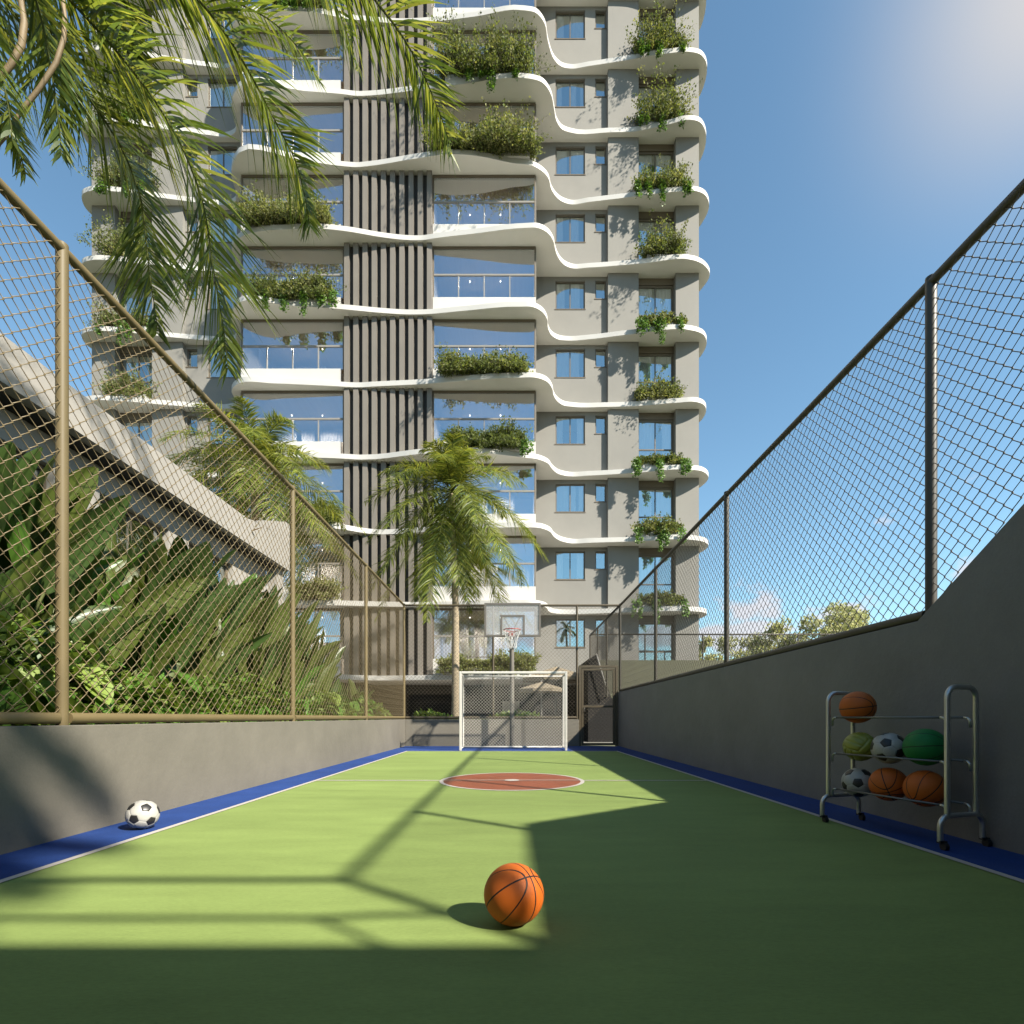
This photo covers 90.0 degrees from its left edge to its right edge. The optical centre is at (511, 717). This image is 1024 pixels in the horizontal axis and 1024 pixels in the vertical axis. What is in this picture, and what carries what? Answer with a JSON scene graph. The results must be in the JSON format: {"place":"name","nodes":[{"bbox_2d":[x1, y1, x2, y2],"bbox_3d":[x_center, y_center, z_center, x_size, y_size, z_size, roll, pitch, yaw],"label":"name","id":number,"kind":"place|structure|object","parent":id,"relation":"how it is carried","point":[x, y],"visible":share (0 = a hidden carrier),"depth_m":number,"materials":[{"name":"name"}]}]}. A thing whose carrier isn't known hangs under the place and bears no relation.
{"place":"outdoors","nodes":[
{"label":"outdoors","id":0,"kind":"place"},
{"bbox_2d":[82,0,709,715],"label":"apartment tower","id":1,"kind":"structure","parent":0,"point":[420,252],"depth_m":22.48,"materials":[{"name":"grey concrete"}]},
{"bbox_2d":[74,209,153,259],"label":"balcony plant","id":2,"kind":"object","parent":1,"relation":"on","point":[109,245],"visible":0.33,"depth_m":21.84,"materials":[{"name":"green plant"}]},
{"bbox_2d":[75,73,159,124],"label":"balcony plant","id":3,"kind":"object","parent":1,"relation":"on","point":[123,108],"visible":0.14,"depth_m":21.88,"materials":[{"name":"green plant"}]},
{"bbox_2d":[83,300,152,345],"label":"balcony plant","id":4,"kind":"object","parent":1,"relation":"on","point":[113,324],"visible":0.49,"depth_m":21.99,"materials":[{"name":"green plant"}]},
{"bbox_2d":[78,144,160,198],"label":"balcony plant","id":5,"kind":"object","parent":1,"relation":"on","point":[100,178],"visible":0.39,"depth_m":21.95,"materials":[{"name":"green plant"}]},
{"bbox_2d":[91,364,162,398],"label":"balcony plant","id":6,"kind":"object","parent":1,"relation":"on","point":[124,390],"visible":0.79,"depth_m":22.08,"materials":[{"name":"green plant"}]},
{"bbox_2d":[120,354,151,398],"bbox_3d":[-16.710,-15.055,22.991,1.640,2.450,0.142,0,0,0],"label":"window","id":7,"kind":"structure","parent":1,"relation":"in","point":[134,358],"depth_m":23.01,"materials":[{"name":"blue glass"}]},
{"bbox_2d":[120,420,151,445],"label":"window","id":8,"kind":"structure","parent":1,"relation":"in","point":[145,422],"depth_m":23.01,"materials":[{"name":"blue glass"}]},
{"bbox_2d":[207,81,235,107],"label":"window","id":9,"kind":"structure","parent":1,"relation":"in","point":[213,103],"depth_m":22.96,"materials":[{"name":"blue glass"}]},
{"bbox_2d":[222,178,338,229],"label":"balcony plant","id":10,"kind":"object","parent":1,"relation":"on","point":[265,214],"visible":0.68,"depth_m":20.25,"materials":[{"name":"green plant"}]},
{"bbox_2d":[236,262,346,316],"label":"balcony plant","id":11,"kind":"object","parent":1,"relation":"on","point":[319,290],"visible":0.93,"depth_m":20.37,"materials":[{"name":"green plant"}]},
{"bbox_2d":[275,491,345,523],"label":"balcony plant","id":12,"kind":"object","parent":1,"relation":"on","point":[328,519],"visible":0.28,"depth_m":20.19,"materials":[{"name":"green plant"}]},
{"bbox_2d":[285,574,349,600],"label":"balcony plant","id":13,"kind":"object","parent":1,"relation":"on","point":[316,591],"visible":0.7,"depth_m":20.61,"materials":[{"name":"green plant"}]},
{"bbox_2d":[433,341,533,377],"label":"balcony plant","id":14,"kind":"object","parent":1,"relation":"on","point":[452,364],"visible":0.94,"depth_m":20.41,"materials":[{"name":"green plant"}]},
{"bbox_2d":[412,0,555,93],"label":"balcony plant","id":15,"kind":"object","parent":1,"relation":"on","point":[472,61],"visible":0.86,"depth_m":20.26,"materials":[{"name":"green plant"}]},
{"bbox_2d":[418,96,551,161],"bbox_3d":[-1.128,-23.406,20.419,5.449,2.046,3.195,0,0,0],"label":"balcony plant","id":16,"kind":"object","parent":1,"relation":"on","point":[508,139],"visible":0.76,"depth_m":20.29,"materials":[{"name":"green plant"}]},
{"bbox_2d":[438,415,534,456],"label":"balcony plant","id":17,"kind":"object","parent":1,"relation":"on","point":[510,438],"visible":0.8,"depth_m":20.40,"materials":[{"name":"green plant"}]},
{"bbox_2d":[435,648,542,677],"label":"balcony plant","id":18,"kind":"object","parent":1,"relation":"on","point":[529,661],"visible":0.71,"depth_m":20.46,"materials":[{"name":"green plant"}]},
{"bbox_2d":[555,12,585,38],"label":"window","id":19,"kind":"structure","parent":1,"relation":"in","point":[576,23],"depth_m":22.95,"materials":[{"name":"blue glass"}]},
{"bbox_2d":[555,81,585,107],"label":"window","id":20,"kind":"structure","parent":1,"relation":"in","point":[572,87],"depth_m":22.96,"materials":[{"name":"glass"}]},
{"bbox_2d":[555,148,585,174],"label":"window","id":21,"kind":"structure","parent":1,"relation":"in","point":[576,155],"depth_m":22.97,"materials":[{"name":"glass"}]},
{"bbox_2d":[555,215,585,242],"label":"window","id":22,"kind":"structure","parent":1,"relation":"in","point":[573,219],"depth_m":22.95,"materials":[{"name":"glass"}]},
{"bbox_2d":[555,282,585,309],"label":"window","id":23,"kind":"structure","parent":1,"relation":"in","point":[574,290],"depth_m":22.97,"materials":[{"name":"glass"}]},
{"bbox_2d":[555,350,585,377],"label":"window","id":24,"kind":"structure","parent":1,"relation":"in","point":[567,361],"depth_m":22.97,"materials":[{"name":"glass"}]},
{"bbox_2d":[555,417,585,444],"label":"window","id":25,"kind":"structure","parent":1,"relation":"in","point":[559,420],"depth_m":22.96,"materials":[{"name":"glass"}]},
{"bbox_2d":[555,484,585,512],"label":"window","id":26,"kind":"structure","parent":1,"relation":"in","point":[561,489],"depth_m":22.97,"materials":[{"name":"blue glass"}]},
{"bbox_2d":[555,552,585,579],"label":"window","id":27,"kind":"structure","parent":1,"relation":"in","point":[559,555],"depth_m":22.96,"materials":[{"name":"glass"}]},
{"bbox_2d":[556,619,585,647],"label":"window","id":28,"kind":"structure","parent":1,"relation":"in","point":[559,638],"depth_m":22.95,"materials":[{"name":"blue glass"}]},
{"bbox_2d":[639,152,673,179],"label":"window","id":29,"kind":"structure","parent":1,"relation":"in","point":[644,157],"depth_m":23.00,"materials":[{"name":"glass"}]},
{"bbox_2d":[639,219,673,258],"bbox_3d":[6.410,-21.070,22.991,1.640,2.460,0.143,0,0,0],"label":"window","id":30,"kind":"structure","parent":1,"relation":"in","point":[643,223],"depth_m":23.01,"materials":[{"name":"blue glass"}]},
{"bbox_2d":[639,286,673,318],"bbox_3d":[6.410,-18.060,22.988,1.640,2.520,0.137,0,0,0],"label":"window","id":31,"kind":"structure","parent":1,"relation":"in","point":[663,295],"depth_m":23.02,"materials":[{"name":"glass"}]},
{"bbox_2d":[639,354,673,386],"bbox_3d":[6.410,-15.055,22.990,1.640,2.450,0.141,0,0,0],"label":"window","id":32,"kind":"structure","parent":1,"relation":"in","point":[666,361],"depth_m":23.02,"materials":[{"name":"blue glass"}]},
{"bbox_2d":[639,420,673,456],"bbox_3d":[6.410,-12.055,22.991,1.640,2.510,0.143,0,0,0],"label":"window","id":33,"kind":"structure","parent":1,"relation":"in","point":[647,428],"depth_m":23.01,"materials":[{"name":"blue glass"}]},
{"bbox_2d":[639,488,673,523],"bbox_3d":[6.410,-9.035,22.989,1.640,2.490,0.138,0,0,0],"label":"window","id":34,"kind":"structure","parent":1,"relation":"in","point":[663,497],"depth_m":23.02,"materials":[{"name":"glass"}]},
{"bbox_2d":[639,555,673,606],"bbox_3d":[6.410,-6.020,22.987,1.640,2.500,0.134,0,0,0],"label":"window","id":35,"kind":"structure","parent":1,"relation":"in","point":[645,561],"depth_m":23.02,"materials":[{"name":"blue glass"}]},
{"bbox_2d":[639,623,673,659],"bbox_3d":[6.410,-3.000,22.992,1.640,2.500,0.143,0,0,0],"label":"window","id":36,"kind":"structure","parent":1,"relation":"in","point":[663,653],"depth_m":23.02,"materials":[{"name":"blue glass"}]},
{"bbox_2d":[630,511,686,551],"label":"balcony plant","id":37,"kind":"object","parent":1,"relation":"on","point":[661,530],"visible":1,"depth_m":21.75,"materials":[{"name":"green plant"}]},
{"bbox_2d":[624,0,694,58],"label":"balcony plant","id":38,"kind":"object","parent":1,"relation":"on","point":[653,40],"visible":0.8,"depth_m":21.93,"materials":[{"name":"green plant"}]},
{"bbox_2d":[631,589,689,623],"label":"balcony plant","id":39,"kind":"object","parent":1,"relation":"on","point":[658,598],"visible":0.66,"depth_m":21.89,"materials":[{"name":"green plant"}]},
{"bbox_2d":[633,367,689,400],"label":"balcony plant","id":40,"kind":"object","parent":1,"relation":"on","point":[661,390],"visible":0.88,"depth_m":22.21,"materials":[{"name":"green plant"}]},
{"bbox_2d":[629,153,694,206],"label":"balcony plant","id":41,"kind":"object","parent":1,"relation":"on","point":[672,178],"visible":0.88,"depth_m":21.91,"materials":[{"name":"green plant"}]},
{"bbox_2d":[635,307,688,344],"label":"balcony plant","id":42,"kind":"object","parent":1,"relation":"on","point":[646,321],"visible":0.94,"depth_m":21.81,"materials":[{"name":"green plant"}]},
{"bbox_2d":[632,208,692,258],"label":"balcony plant","id":43,"kind":"object","parent":1,"relation":"on","point":[671,245],"visible":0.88,"depth_m":21.88,"materials":[{"name":"green plant"}]},
{"bbox_2d":[631,450,693,481],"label":"balcony plant","id":44,"kind":"object","parent":1,"relation":"on","point":[659,460],"visible":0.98,"depth_m":21.88,"materials":[{"name":"green plant"}]},
{"bbox_2d":[627,55,702,132],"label":"balcony plant","id":45,"kind":"object","parent":1,"relation":"on","point":[666,110],"visible":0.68,"depth_m":22.00,"materials":[{"name":"green plant"}]},
{"bbox_2d":[364,429,549,715],"bbox_3d":[-1.791,-4.441,16.401,5.914,9.181,5.760,0,0,0],"label":"palm tree","id":46,"kind":"object","parent":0,"point":[452,531],"visible":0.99,"depth_m":15.79,"materials":[{"name":"green plant"}]},
{"bbox_2d":[0,751,1023,1023],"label":"court","id":47,"kind":"object","parent":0,"point":[356,897],"visible":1,"depth_m":2.14,"materials":[{"name":"green plastic"}]},
{"bbox_2d":[0,751,1023,882],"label":"court lines","id":48,"kind":"object","parent":47,"relation":"on","point":[443,783],"visible":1,"depth_m":4.19,"materials":[{"name":"paint"}]},
{"bbox_2d":[443,773,580,789],"bbox_3d":[0.000,0.831,6.740,1.830,0.002,1.830,0,0,0],"label":"circle","id":49,"kind":"object","parent":47,"relation":"on","point":[498,781],"visible":0.98,"depth_m":6.63,"materials":[{"name":"paint"}]},
{"bbox_2d":[484,863,543,925],"bbox_3d":[0.008,0.711,2.061,0.242,0.242,0.242,7,39,-43],"label":"basketball","id":50,"kind":"object","parent":47,"relation":"on","point":[513,894],"visible":1,"depth_m":1.98,"materials":[{"name":"rubber"}]},
{"bbox_2d":[0,0,1023,658],"label":"sky","id":51,"kind":"structure","parent":0,"point":[852,147],"materials":[{"name":"blue"}]},
{"bbox_2d":[581,745,614,745],"bbox_3d":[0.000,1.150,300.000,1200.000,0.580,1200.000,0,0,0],"label":"ground","id":52,"kind":"structure","parent":0,"point":[597,745],"depth_m":15.69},
{"bbox_2d":[0,333,289,604],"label":"white pavilion","id":53,"kind":"structure","parent":52,"relation":"on","point":[11,430],"depth_m":8.45,"materials":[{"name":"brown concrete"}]},
{"bbox_2d":[0,719,404,854],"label":"court wall","id":54,"kind":"structure","parent":52,"relation":"on","point":[57,782],"depth_m":4.31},
{"bbox_2d":[0,178,404,724],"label":"chain link fence","id":55,"kind":"object","parent":54,"relation":"on","point":[64,256],"visible":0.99,"depth_m":4.34,"materials":[{"name":"brown metal"}]},
{"bbox_2d":[155,396,364,593],"bbox_3d":[-8.484,-4.585,17.209,7.047,10.954,6.830,0,0,0],"label":"palm tree","id":56,"kind":"object","parent":52,"relation":"on","point":[271,452],"visible":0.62,"depth_m":16.39,"materials":[{"name":"green plant"}]},
{"bbox_2d":[405,719,578,745],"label":"court wall","id":57,"kind":"structure","parent":52,"relation":"on","point":[431,732],"depth_m":14.90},
{"bbox_2d":[405,604,618,718],"bbox_3d":[-0.003,-1.627,14.970,6.226,3.365,0.080,0,0,0],"label":"chain link fence","id":58,"kind":"object","parent":57,"relation":"on","point":[493,656],"visible":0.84,"depth_m":14.96,"materials":[{"name":"brown metal"}]},
{"bbox_2d":[0,746,1023,879],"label":"court border","id":59,"kind":"object","parent":52,"relation":"on","point":[50,852],"visible":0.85,"depth_m":4.11,"materials":[{"name":"blue paint"}]},
{"bbox_2d":[125,800,159,828],"bbox_3d":[-2.770,0.728,3.840,0.215,0.215,0.215,18,9,-39],"label":"soccer ball","id":60,"kind":"object","parent":59,"relation":"on","point":[142,814],"visible":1,"depth_m":3.77,"materials":[{"name":"white leather"}]},
{"bbox_2d":[484,603,540,745],"bbox_3d":[-0.069,-1.060,13.506,1.364,3.800,1.445,0,0,-38],"label":"basketball hoop","id":61,"kind":"object","parent":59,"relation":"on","point":[511,635],"visible":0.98,"depth_m":13.22,"materials":[{"name":"metal"}]},
{"bbox_2d":[459,671,566,750],"bbox_3d":[0.030,-0.160,13.299,2.720,2.000,0.858,0,0,0],"label":"futsal goal","id":62,"kind":"object","parent":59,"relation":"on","point":[462,697],"visible":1,"depth_m":13.69,"materials":[{"name":"metal"}]},
{"bbox_2d":[820,684,992,850],"bbox_3d":[2.780,0.314,3.698,0.421,1.050,0.941,0,0,-15],"label":"ball rack","id":63,"kind":"object","parent":59,"relation":"on","point":[947,717],"visible":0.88,"depth_m":3.32,"materials":[{"name":"silver metal"}]},
{"bbox_2d":[841,768,871,796],"bbox_3d":[2.695,0.506,3.986,0.225,0.225,0.225,40,-14,31],"label":"soccer ball","id":64,"kind":"object","parent":63,"relation":"on","point":[855,779],"visible":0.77,"depth_m":3.92,"materials":[{"name":"white leather"}]},
{"bbox_2d":[839,691,876,722],"bbox_3d":[2.694,-0.079,3.990,0.248,0.248,0.248,-7,-1,-29],"label":"basketball","id":65,"kind":"object","parent":63,"relation":"on","point":[858,703],"visible":0.94,"depth_m":3.91,"materials":[{"name":"rubber"}]},
{"bbox_2d":[842,732,873,760],"bbox_3d":[2.699,0.226,3.974,0.226,0.226,0.226,39,2,-24],"label":"volleyball","id":66,"kind":"object","parent":63,"relation":"on","point":[857,743],"visible":0.89,"depth_m":3.91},
{"bbox_2d":[868,767,905,800],"bbox_3d":[2.759,0.489,3.752,0.244,0.244,0.244,-25,7,41],"label":"basketball","id":67,"kind":"object","parent":63,"relation":"on","point":[887,781],"visible":0.75,"depth_m":3.68,"materials":[{"name":"rubber"}]},
{"bbox_2d":[870,733,905,763],"bbox_3d":[2.760,0.226,3.748,0.225,0.225,0.225,20,-18,-9],"label":"soccer ball","id":68,"kind":"object","parent":63,"relation":"on","point":[887,744],"visible":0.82,"depth_m":3.68,"materials":[{"name":"white leather"}]},
{"bbox_2d":[902,729,943,765],"bbox_3d":[2.826,0.203,3.502,0.252,0.252,0.252,5,-9,-35],"label":"rubber ball","id":69,"kind":"object","parent":63,"relation":"on","point":[923,744],"visible":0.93,"depth_m":3.43,"materials":[{"name":"green rubber"}]},
{"bbox_2d":[902,770,943,806],"bbox_3d":[2.826,0.486,3.502,0.248,0.248,0.248,41,-10,11],"label":"basketball","id":70,"kind":"object","parent":63,"relation":"on","point":[924,785],"visible":0.89,"depth_m":3.43,"materials":[{"name":"rubber"}]},
{"bbox_2d":[579,665,617,745],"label":"gate","id":71,"kind":"structure","parent":52,"relation":"on","point":[595,668],"depth_m":14.95,"materials":[{"name":"brown metal"}]},
{"bbox_2d":[600,660,730,697],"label":"screen wall","id":72,"kind":"structure","parent":52,"relation":"on","point":[651,669],"depth_m":20.38,"materials":[{"name":"grey metal"}]},
{"bbox_2d":[589,606,830,696],"bbox_3d":[9.538,-2.000,17.700,12.924,2.680,5.460,0,0,0],"label":"chain link fence","id":73,"kind":"object","parent":72,"relation":"on","point":[609,650],"visible":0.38,"depth_m":20.19,"materials":[{"name":"metal"}]},
{"bbox_2d":[715,632,772,659],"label":"shade tree","id":74,"kind":"object","parent":52,"relation":"on","point":[754,643],"visible":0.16,"depth_m":41.10,"materials":[{"name":"green plant"}]},
{"bbox_2d":[751,615,812,653],"bbox_3d":[21.314,-3.570,40.131,4.781,8.881,4.856,0,0,18],"label":"shade tree","id":75,"kind":"object","parent":52,"relation":"on","point":[779,632],"visible":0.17,"depth_m":39.58,"materials":[{"name":"green plant"}]},
{"bbox_2d":[618,504,1023,854],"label":"court wall","id":76,"kind":"structure","parent":52,"relation":"on","point":[761,721],"depth_m":4.21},
{"bbox_2d":[619,179,1023,691],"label":"chain link fence","id":77,"kind":"object","parent":76,"relation":"on","point":[928,289],"visible":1,"depth_m":4.54,"materials":[{"name":"grey metal"}]},
{"bbox_2d":[793,600,870,641],"bbox_3d":[24.484,-3.908,38.109,6.776,9.554,7.453,0,0,0],"label":"shade tree","id":78,"kind":"object","parent":52,"relation":"on","point":[856,617],"visible":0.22,"depth_m":36.35,"materials":[{"name":"green plant"}]},
{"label":"planter bed","id":79,"kind":"structure","parent":52,"relation":"on","visible":0},
{"bbox_2d":[0,661,35,711],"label":"philodendron plant","id":80,"kind":"object","parent":79,"relation":"on","point":[6,670],"visible":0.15,"depth_m":3.50,"materials":[{"name":"green plant"}]},
{"bbox_2d":[0,676,91,725],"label":"philodendron plant","id":81,"kind":"object","parent":79,"relation":"on","point":[20,705],"visible":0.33,"depth_m":3.48,"materials":[{"name":"green plant"}]},
{"bbox_2d":[0,595,122,669],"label":"strelitzia plant","id":82,"kind":"object","parent":79,"relation":"on","point":[9,608],"visible":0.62,"depth_m":3.96,"materials":[{"name":"green plant"}]},
{"bbox_2d":[30,455,98,552],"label":"strelitzia plant","id":83,"kind":"object","parent":79,"relation":"on","point":[73,513],"visible":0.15,"depth_m":4.25,"materials":[{"name":"green plant"}]},
{"bbox_2d":[0,442,131,611],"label":"strelitzia plant","id":84,"kind":"object","parent":79,"relation":"on","point":[20,584],"visible":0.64,"depth_m":3.94,"materials":[{"name":"green plant"}]},
{"bbox_2d":[18,663,139,724],"bbox_3d":[-3.831,-0.076,4.297,1.242,0.734,1.413,0,0,0],"label":"philodendron plant","id":85,"kind":"object","parent":79,"relation":"on","point":[98,685],"visible":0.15,"depth_m":4.11,"materials":[{"name":"green plant"}]},
{"bbox_2d":[1,556,161,691],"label":"strelitzia plant","id":86,"kind":"object","parent":79,"relation":"on","point":[28,611],"visible":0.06,"depth_m":4.54,"materials":[{"name":"green plant"}]},
{"bbox_2d":[4,504,208,681],"bbox_3d":[-4.492,-1.048,4.662,2.221,2.418,2.539,0,0,13],"label":"strelitzia plant","id":87,"kind":"object","parent":79,"relation":"on","point":[12,538],"visible":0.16,"depth_m":4.66,"materials":[{"name":"green plant"}]},
{"bbox_2d":[90,668,182,723],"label":"philodendron plant","id":88,"kind":"object","parent":79,"relation":"on","point":[99,703],"visible":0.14,"depth_m":4.92,"materials":[{"name":"green plant"}]},
{"bbox_2d":[94,687,201,723],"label":"philodendron plant","id":89,"kind":"object","parent":79,"relation":"on","point":[129,703],"visible":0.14,"depth_m":4.89,"materials":[{"name":"green plant"}]},
{"bbox_2d":[87,591,215,683],"bbox_3d":[-4.078,-0.558,5.227,1.274,1.438,1.614,0,0,33],"label":"strelitzia plant","id":90,"kind":"object","parent":79,"relation":"on","point":[136,656],"visible":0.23,"depth_m":5.33,"materials":[{"name":"green plant"}]},
{"bbox_2d":[88,530,238,663],"bbox_3d":[-4.249,-1.074,5.607,2.118,2.470,2.192,0,0,41],"label":"strelitzia plant","id":91,"kind":"object","parent":79,"relation":"on","point":[145,578],"visible":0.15,"depth_m":5.74,"materials":[{"name":"green plant"}]},
{"bbox_2d":[114,665,237,721],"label":"philodendron plant","id":92,"kind":"object","parent":79,"relation":"on","point":[179,675],"visible":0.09,"depth_m":5.53,"materials":[{"name":"green plant"}]},
{"bbox_2d":[0,610,391,725],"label":"ground cover","id":93,"kind":"object","parent":79,"relation":"on","point":[28,645],"visible":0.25,"depth_m":4.68,"materials":[{"name":"green plant"}]},
{"bbox_2d":[127,522,272,654],"bbox_3d":[-4.565,-1.061,6.483,2.486,2.443,1.775,0,0,15],"label":"strelitzia plant","id":94,"kind":"object","parent":79,"relation":"on","point":[183,575],"visible":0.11,"depth_m":6.17,"materials":[{"name":"green plant"}]},
{"bbox_2d":[163,615,271,702],"bbox_3d":[-3.947,-0.592,6.346,1.353,1.506,1.525,0,0,-44],"label":"strelitzia plant","id":95,"kind":"object","parent":79,"relation":"on","point":[258,641],"visible":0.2,"depth_m":6.23,"materials":[{"name":"green plant"}]},
{"bbox_2d":[0,0,469,389],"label":"palm tree","id":96,"kind":"object","parent":79,"relation":"on","point":[56,45],"visible":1,"depth_m":4.58,"materials":[{"name":"green plant"}]},
{"bbox_2d":[203,574,302,690],"bbox_3d":[-4.240,-1.044,7.871,2.119,2.410,2.425,0,0,-38],"label":"strelitzia plant","id":97,"kind":"object","parent":79,"relation":"on","point":[220,587],"visible":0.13,"depth_m":7.79,"materials":[{"name":"green plant"}]},
{"bbox_2d":[227,624,289,694],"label":"strelitzia plant","id":98,"kind":"object","parent":79,"relation":"on","point":[266,666],"visible":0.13,"depth_m":7.39,"materials":[{"name":"green plant"}]},
{"bbox_2d":[238,635,325,701],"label":"strelitzia plant","id":99,"kind":"object","parent":79,"relation":"on","point":[296,678],"visible":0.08,"depth_m":8.44,"materials":[{"name":"green plant"}]},
{"bbox_2d":[260,584,323,689],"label":"strelitzia plant","id":100,"kind":"object","parent":79,"relation":"on","point":[300,631],"visible":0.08,"depth_m":8.65,"materials":[{"name":"green plant"}]},
{"bbox_2d":[274,601,341,676],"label":"strelitzia plant","id":101,"kind":"object","parent":79,"relation":"on","point":[315,644],"visible":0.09,"depth_m":9.86,"materials":[{"name":"green plant"}]},
{"bbox_2d":[296,628,345,701],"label":"strelitzia plant","id":102,"kind":"object","parent":79,"relation":"on","point":[325,671],"visible":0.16,"depth_m":10.71,"materials":[{"name":"green plant"}]},
{"bbox_2d":[584,741,612,742],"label":"terrace","id":103,"kind":"structure","parent":0,"point":[598,742],"depth_m":17.25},
{"bbox_2d":[522,665,578,715],"bbox_3d":[1.656,-0.568,19.200,2.528,2.816,2.528,0,0,0],"label":"parasol","id":104,"kind":"object","parent":103,"relation":"on","point":[532,680],"visible":0.47,"depth_m":18.86,"materials":[{"name":"fabric"}]},
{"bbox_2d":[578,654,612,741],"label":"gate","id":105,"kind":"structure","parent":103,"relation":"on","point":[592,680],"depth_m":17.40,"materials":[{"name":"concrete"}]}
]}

